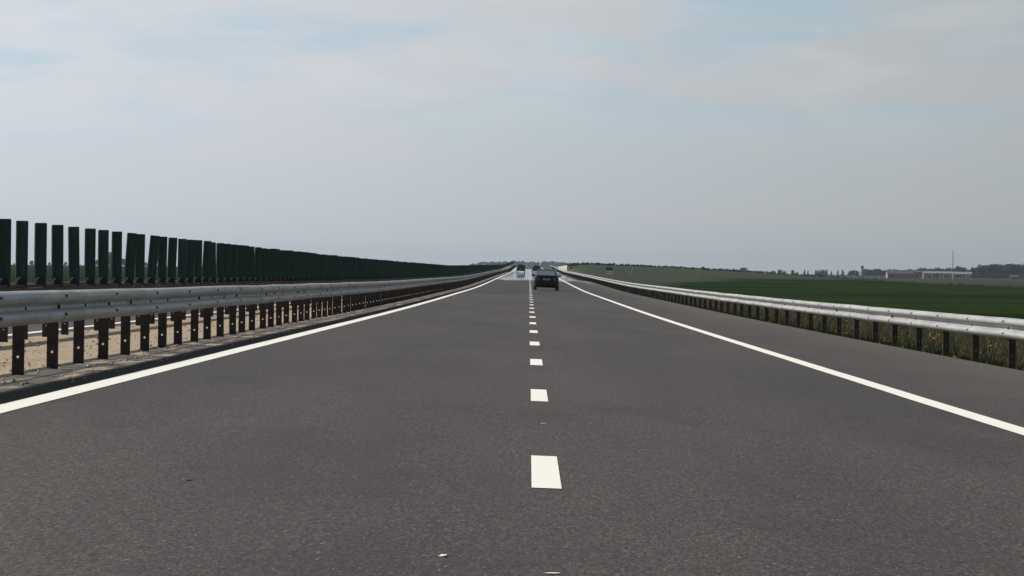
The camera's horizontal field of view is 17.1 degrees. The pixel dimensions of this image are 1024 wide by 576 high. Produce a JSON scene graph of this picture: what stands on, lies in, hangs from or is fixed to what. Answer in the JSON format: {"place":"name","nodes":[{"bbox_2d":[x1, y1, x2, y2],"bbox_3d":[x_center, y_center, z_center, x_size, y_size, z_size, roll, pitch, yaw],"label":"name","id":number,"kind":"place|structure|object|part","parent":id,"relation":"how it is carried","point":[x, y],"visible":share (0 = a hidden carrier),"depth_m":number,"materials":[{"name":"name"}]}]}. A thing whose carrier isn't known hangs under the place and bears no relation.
{"place":"outdoors","nodes":[
{"label":"outdoors","id":0,"kind":"place"},
{"bbox_2d":[3,298,311,338],"bbox_3d":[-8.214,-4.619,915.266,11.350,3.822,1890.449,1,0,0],"label":"opposite road","id":1,"kind":"structure","parent":0,"point":[34,327],"depth_m":64.00,"materials":[{"name":"grey asphalt"}]},
{"bbox_2d":[8,303,289,335],"bbox_3d":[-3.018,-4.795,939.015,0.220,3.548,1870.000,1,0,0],"label":"edge line","id":2,"kind":"object","parent":1,"relation":"on","point":[115,323],"visible":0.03,"depth_m":60.98,"materials":[{"name":"paint"}]},
{"bbox_2d":[0,272,507,393],"bbox_3d":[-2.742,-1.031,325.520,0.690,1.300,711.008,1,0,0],"label":"paved edge","id":3,"kind":"object","parent":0,"point":[9,387],"visible":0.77,"depth_m":39.33,"materials":[{"name":"grey concrete"}]},
{"bbox_2d":[0,283,476,384],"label":"paving joints","id":4,"kind":"object","parent":3,"relation":"on","point":[185,347],"visible":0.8,"depth_m":40.72,"materials":[{"name":"black concrete"}]},
{"bbox_2d":[0,266,509,374],"bbox_3d":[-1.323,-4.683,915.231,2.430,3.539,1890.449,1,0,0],"label":"median strip","id":5,"kind":"object","parent":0,"point":[38,360],"visible":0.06,"depth_m":46.51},
{"bbox_2d":[0,268,502,341],"bbox_3d":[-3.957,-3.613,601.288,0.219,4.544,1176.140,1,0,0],"label":"guardrail","id":6,"kind":"object","parent":5,"relation":"on","point":[64,331],"visible":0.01,"depth_m":56.94,"materials":[{"name":"grey metal"}]},
{"bbox_2d":[0,219,513,291],"bbox_3d":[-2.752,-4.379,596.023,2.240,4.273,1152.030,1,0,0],"label":"anti glare fence","id":7,"kind":"object","parent":6,"relation":"attached to","point":[221,264],"visible":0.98,"depth_m":53.43,"materials":[{"name":"metal"}]},
{"bbox_2d":[0,267,1023,575],"bbox_3d":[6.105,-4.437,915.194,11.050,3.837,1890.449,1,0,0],"label":"road","id":8,"kind":"structure","parent":0,"point":[406,441],"depth_m":20.06,"materials":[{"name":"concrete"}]},
{"bbox_2d":[0,273,506,403],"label":"asphalt strip","id":9,"kind":"object","parent":8,"relation":"on","point":[22,394],"visible":0.93,"depth_m":35.84,"materials":[{"name":"grey asphalt"}]},
{"bbox_2d":[0,303,392,384],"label":"loose stones","id":10,"kind":"object","parent":9,"relation":"on","point":[69,378],"visible":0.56,"depth_m":42.72,"materials":[{"name":"grey gravel"}]},
{"bbox_2d":[0,267,516,412],"bbox_3d":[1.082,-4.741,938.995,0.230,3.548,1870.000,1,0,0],"label":"edge line","id":11,"kind":"object","parent":8,"relation":"on","point":[26,402],"visible":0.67,"depth_m":33.63,"materials":[{"name":"paint"}]},
{"bbox_2d":[516,264,524,271],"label":"family van","id":12,"kind":"object","parent":8,"relation":"on","point":[520,267],"visible":0.98,"depth_m":699.99,"materials":[{"name":"black paint"}]},
{"bbox_2d":[532,265,540,271],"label":"hatchback car","id":13,"kind":"object","parent":8,"relation":"on","point":[536,268],"visible":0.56,"depth_m":735.01,"materials":[{"name":"black paint"}]},
{"bbox_2d":[529,271,561,488],"bbox_3d":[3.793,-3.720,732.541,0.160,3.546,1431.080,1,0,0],"label":"lane line","id":14,"kind":"object","parent":8,"relation":"on","point":[545,472],"visible":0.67,"depth_m":19.05,"materials":[{"name":"paint"}]},
{"bbox_2d":[532,269,560,290],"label":"sedan car","id":15,"kind":"object","parent":8,"relation":"on","point":[546,278],"visible":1,"depth_m":233.03,"materials":[{"name":"black paint"}]},
{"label":"rear window","id":16,"kind":"part","parent":15,"relation":"part of","materials":[{"name":"grey glass"}]},
{"bbox_2d":[541,267,1023,434],"bbox_3d":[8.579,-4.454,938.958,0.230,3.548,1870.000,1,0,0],"label":"edge line","id":17,"kind":"object","parent":8,"relation":"on","point":[984,419],"visible":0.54,"depth_m":37.78,"materials":[{"name":"paint"}]},
{"bbox_2d":[0,264,1023,394],"bbox_3d":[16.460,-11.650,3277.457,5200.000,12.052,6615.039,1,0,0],"label":"ground","id":18,"kind":"structure","parent":0,"point":[939,295],"depth_m":500.46,"materials":[{"name":"green plant"}]},
{"bbox_2d":[0,264,515,391],"bbox_3d":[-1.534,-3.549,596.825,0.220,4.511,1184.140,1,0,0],"label":"guardrail","id":19,"kind":"object","parent":18,"relation":"on","point":[20,310],"visible":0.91,"depth_m":44.74,"materials":[{"name":"grey metal"}]},
{"bbox_2d":[558,265,567,270],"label":"concrete wall","id":20,"kind":"structure","parent":18,"relation":"on","point":[564,267],"depth_m":742.88,"materials":[{"name":"white concrete"}]},
{"bbox_2d":[606,267,612,278],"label":"kilometre sign","id":21,"kind":"object","parent":18,"relation":"on","point":[609,270],"visible":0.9,"depth_m":349.94,"materials":[{"name":"grey"}]},
{"bbox_2d":[470,260,770,272],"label":"wood","id":22,"kind":"object","parent":18,"relation":"on","point":[543,264],"visible":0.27,"depth_m":5583.15,"materials":[{"name":"green plant"}]},
{"bbox_2d":[557,262,1008,286],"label":"hill scrub","id":23,"kind":"object","parent":18,"relation":"on","point":[606,264],"visible":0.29,"depth_m":933.43,"materials":[{"name":"green plant"}]},
{"bbox_2d":[550,265,1023,368],"bbox_3d":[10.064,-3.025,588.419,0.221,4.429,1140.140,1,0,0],"label":"guardrail","id":24,"kind":"object","parent":18,"relation":"on","point":[1011,330],"visible":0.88,"depth_m":71.88,"materials":[{"name":"grey metal"}]},
{"bbox_2d":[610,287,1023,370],"bbox_3d":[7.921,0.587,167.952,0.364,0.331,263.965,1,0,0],"label":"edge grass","id":25,"kind":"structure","parent":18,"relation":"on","point":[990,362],"depth_m":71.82,"materials":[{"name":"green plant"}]},
{"bbox_2d":[864,269,871,277],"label":"leafy tree","id":26,"kind":"object","parent":18,"relation":"on","point":[868,272],"visible":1,"depth_m":2728.40,"materials":[{"name":"green plant"}]},
{"bbox_2d":[872,269,880,277],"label":"leafy tree","id":27,"kind":"object","parent":18,"relation":"on","point":[875,272],"visible":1,"depth_m":2706.96,"materials":[{"name":"green plant"}]},
{"bbox_2d":[760,307,996,347],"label":"wild flowers","id":28,"kind":"object","parent":18,"relation":"on","point":[928,329],"visible":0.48,"depth_m":68.68,"materials":[{"name":"yellow plant"}]},
{"bbox_2d":[885,269,913,277],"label":"farmhouse","id":29,"kind":"object","parent":18,"relation":"on","point":[894,273],"visible":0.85,"depth_m":2298.96,"materials":[{"name":"grey brick"}]},
{"bbox_2d":[913,270,922,278],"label":"farm annexe","id":30,"kind":"structure","parent":18,"relation":"on","point":[919,273],"depth_m":2301.67,"materials":[{"name":"brick"}]},
{"bbox_2d":[922,271,952,278],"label":"farm building","id":31,"kind":"structure","parent":18,"relation":"on","point":[926,274],"depth_m":2308.82,"materials":[{"name":"grey"}]},
{"bbox_2d":[953,267,960,271],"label":"leafy tree","id":32,"kind":"object","parent":18,"relation":"on","point":[956,270],"visible":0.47,"depth_m":2496.25,"materials":[{"name":"green plant"}]},
{"bbox_2d":[953,272,971,278],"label":"farm building","id":33,"kind":"structure","parent":18,"relation":"on","point":[966,274],"depth_m":2313.82,"materials":[{"name":"grey"}]},
{"bbox_2d":[972,267,982,276],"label":"leafy tree","id":34,"kind":"object","parent":18,"relation":"on","point":[976,271],"visible":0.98,"depth_m":2344.74,"materials":[{"name":"green plant"}]},
{"bbox_2d":[985,264,997,274],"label":"leafy tree","id":35,"kind":"object","parent":18,"relation":"on","point":[990,269],"visible":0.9,"depth_m":2339.81,"materials":[{"name":"green plant"}]},
{"bbox_2d":[993,265,1003,278],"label":"leafy tree","id":36,"kind":"object","parent":18,"relation":"on","point":[999,271],"visible":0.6,"depth_m":2392.69,"materials":[{"name":"green plant"}]},
{"bbox_2d":[1006,263,1019,274],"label":"leafy tree","id":37,"kind":"object","parent":18,"relation":"on","point":[1011,268],"visible":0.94,"depth_m":2376.23,"materials":[{"name":"green plant"}]},
{"bbox_2d":[1010,275,1018,279],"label":"shed","id":38,"kind":"structure","parent":18,"relation":"on","point":[1014,277],"depth_m":2188.45,"materials":[{"name":"grey brick"}]},
{"bbox_2d":[0,0,1023,274],"label":"sky","id":39,"kind":"structure","parent":0,"point":[798,136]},
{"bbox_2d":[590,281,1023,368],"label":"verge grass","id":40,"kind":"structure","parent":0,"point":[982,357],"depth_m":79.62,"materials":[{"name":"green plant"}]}
]}

